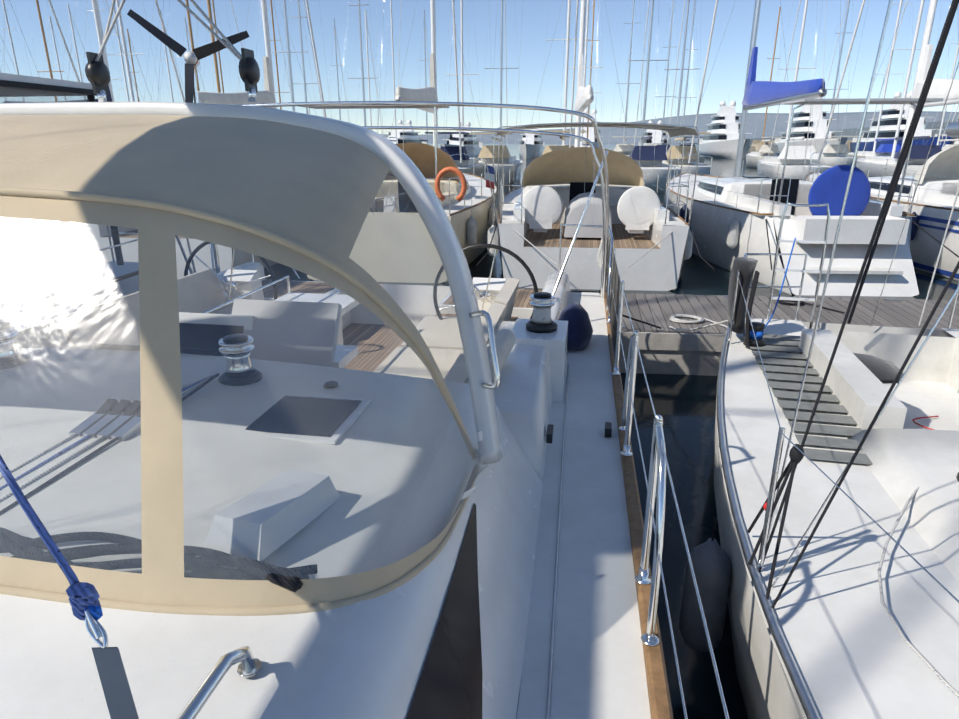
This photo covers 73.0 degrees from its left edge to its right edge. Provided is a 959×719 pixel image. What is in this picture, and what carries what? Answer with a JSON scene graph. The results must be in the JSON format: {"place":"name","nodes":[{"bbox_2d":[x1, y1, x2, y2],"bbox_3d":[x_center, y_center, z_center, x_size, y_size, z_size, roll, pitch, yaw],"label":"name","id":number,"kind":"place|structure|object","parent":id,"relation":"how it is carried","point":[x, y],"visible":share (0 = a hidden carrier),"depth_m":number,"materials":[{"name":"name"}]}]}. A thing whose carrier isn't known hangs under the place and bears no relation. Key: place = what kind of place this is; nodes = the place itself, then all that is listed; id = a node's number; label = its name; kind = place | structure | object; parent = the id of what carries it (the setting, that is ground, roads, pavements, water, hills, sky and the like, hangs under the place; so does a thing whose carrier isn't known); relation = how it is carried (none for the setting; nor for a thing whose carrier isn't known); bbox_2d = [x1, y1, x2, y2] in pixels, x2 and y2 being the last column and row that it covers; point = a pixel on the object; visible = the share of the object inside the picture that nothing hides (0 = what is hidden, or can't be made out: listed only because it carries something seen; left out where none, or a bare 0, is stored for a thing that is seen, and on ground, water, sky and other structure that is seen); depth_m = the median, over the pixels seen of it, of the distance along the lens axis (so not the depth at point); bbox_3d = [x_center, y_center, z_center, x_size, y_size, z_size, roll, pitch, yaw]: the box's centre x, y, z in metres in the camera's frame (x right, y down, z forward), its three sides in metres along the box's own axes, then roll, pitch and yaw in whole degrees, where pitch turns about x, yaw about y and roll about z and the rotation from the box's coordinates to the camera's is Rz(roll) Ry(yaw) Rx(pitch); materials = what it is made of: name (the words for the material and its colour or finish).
{"place":"outdoors","nodes":[
{"label":"outdoors","id":0,"kind":"place"},
{"bbox_2d":[0,0,958,134],"label":"sky","id":1,"kind":"structure","parent":0,"point":[727,78],"materials":[{"name":"blue"}]},
{"bbox_2d":[13,143,958,718],"bbox_3d":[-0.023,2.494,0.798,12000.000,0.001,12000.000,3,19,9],"label":"water","id":2,"kind":"structure","parent":0,"point":[685,407],"depth_m":5.70,"materials":[{"name":"black liquid"}]},
{"bbox_2d":[0,0,85,100],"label":"yacht","id":3,"kind":"object","parent":2,"relation":"on","point":[64,41],"depth_m":21.88,"materials":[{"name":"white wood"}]},
{"bbox_2d":[0,73,138,311],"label":"sailboat","id":4,"kind":"object","parent":2,"relation":"on","point":[14,86],"visible":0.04,"depth_m":6.46,"materials":[{"name":"white plastic"}]},
{"bbox_2d":[0,0,184,260],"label":"yacht","id":5,"kind":"object","parent":2,"relation":"on","point":[109,97],"depth_m":14.13,"materials":[{"name":"white plastic"}]},
{"bbox_2d":[72,0,331,277],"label":"yacht","id":6,"kind":"object","parent":2,"relation":"on","point":[267,95],"visible":0.02,"depth_m":13.05,"materials":[{"name":"white plastic"}]},
{"bbox_2d":[0,9,728,718],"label":"yacht","id":7,"kind":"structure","parent":2,"relation":"on","point":[538,579],"depth_m":2.18,"materials":[{"name":"plastic"}]},
{"bbox_2d":[0,455,138,718],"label":"rope","id":8,"kind":"object","parent":7,"relation":"on","point":[85,604],"visible":1,"depth_m":0.99,"materials":[{"name":"blue fabric"}]},
{"bbox_2d":[177,646,261,718],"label":"handrail","id":9,"kind":"object","parent":7,"relation":"on","point":[249,665],"visible":0.96,"depth_m":1.20,"materials":[{"name":"silver metal"}]},
{"bbox_2d":[0,114,486,615],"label":"sprayhood","id":10,"kind":"object","parent":7,"relation":"on","point":[300,198],"visible":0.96,"depth_m":1.68,"materials":[{"name":"beige fabric"}]},
{"bbox_2d":[0,0,502,464],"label":"metal frame","id":11,"kind":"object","parent":7,"relation":"on","point":[401,165],"depth_m":2.42,"materials":[{"name":"silver metal"}]},
{"bbox_2d":[299,0,497,282],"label":"sailboat","id":12,"kind":"object","parent":2,"relation":"on","point":[466,200],"visible":0.46,"depth_m":13.50,"materials":[{"name":"beige plastic"}]},
{"bbox_2d":[385,120,426,143],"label":"motor yacht","id":13,"kind":"object","parent":2,"relation":"on","point":[410,135],"visible":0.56,"depth_m":114.33,"materials":[{"name":"plastic"}]},
{"bbox_2d":[440,122,481,157],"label":"motor yacht","id":14,"kind":"object","parent":2,"relation":"on","point":[472,146],"visible":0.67,"depth_m":107.46,"materials":[{"name":"plastic"}]},
{"bbox_2d":[0,0,958,192],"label":"sailboat masts","id":15,"kind":"object","parent":2,"relation":"on","point":[654,160],"visible":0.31,"depth_m":44.42,"materials":[{"name":"metal"}]},
{"bbox_2d":[518,120,544,158],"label":"motor yacht","id":16,"kind":"object","parent":2,"relation":"on","point":[532,145],"visible":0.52,"depth_m":117.59,"materials":[{"name":"plastic"}]},
{"bbox_2d":[573,108,601,147],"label":"motor yacht","id":17,"kind":"object","parent":2,"relation":"on","point":[592,138],"visible":0.38,"depth_m":120.52,"materials":[{"name":"plastic"}]},
{"bbox_2d":[477,0,713,290],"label":"yacht","id":18,"kind":"object","parent":2,"relation":"on","point":[653,235],"visible":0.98,"depth_m":12.72,"materials":[{"name":"white plastic"}]},
{"bbox_2d":[638,120,669,145],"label":"motor yacht","id":19,"kind":"object","parent":2,"relation":"on","point":[656,137],"visible":0.38,"depth_m":114.30,"materials":[{"name":"plastic"}]},
{"bbox_2d":[697,97,752,158],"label":"motor yacht","id":20,"kind":"object","parent":2,"relation":"on","point":[721,140],"visible":0.88,"depth_m":116.64,"materials":[{"name":"plastic"}]},
{"bbox_2d":[619,293,958,375],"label":"pontoon","id":21,"kind":"object","parent":2,"relation":"on","point":[665,349],"visible":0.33,"depth_m":8.12,"materials":[{"name":"grey wood"}]},
{"bbox_2d":[773,97,846,155],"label":"motor yacht","id":22,"kind":"object","parent":2,"relation":"on","point":[800,121],"visible":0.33,"depth_m":114.16,"materials":[{"name":"plastic"}]},
{"bbox_2d":[665,0,958,296],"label":"sailboat","id":23,"kind":"object","parent":2,"relation":"on","point":[734,217],"visible":0.81,"depth_m":12.34,"materials":[{"name":"white plastic"}]},
{"bbox_2d":[669,0,958,718],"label":"yacht","id":24,"kind":"object","parent":2,"relation":"in","point":[828,570],"visible":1,"depth_m":3.05,"materials":[{"name":"plastic"}]},
{"bbox_2d":[806,0,958,280],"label":"sailboat","id":25,"kind":"object","parent":2,"relation":"in","point":[935,195],"visible":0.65,"depth_m":14.85,"materials":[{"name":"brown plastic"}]},
{"bbox_2d":[850,92,956,152],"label":"motor yacht","id":26,"kind":"object","parent":2,"relation":"on","point":[888,123],"visible":0.5,"depth_m":116.58,"materials":[{"name":"plastic"}]},
{"bbox_2d":[380,111,958,142],"bbox_3d":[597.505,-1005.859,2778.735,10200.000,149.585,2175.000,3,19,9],"label":"hills","id":27,"kind":"structure","parent":0,"point":[837,124],"depth_m":2819.40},
{"bbox_2d":[749,134,945,150],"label":"breakwater quay","id":28,"kind":"structure","parent":0,"point":[756,144],"depth_m":226.16,"materials":[{"name":"stone"}]}
]}

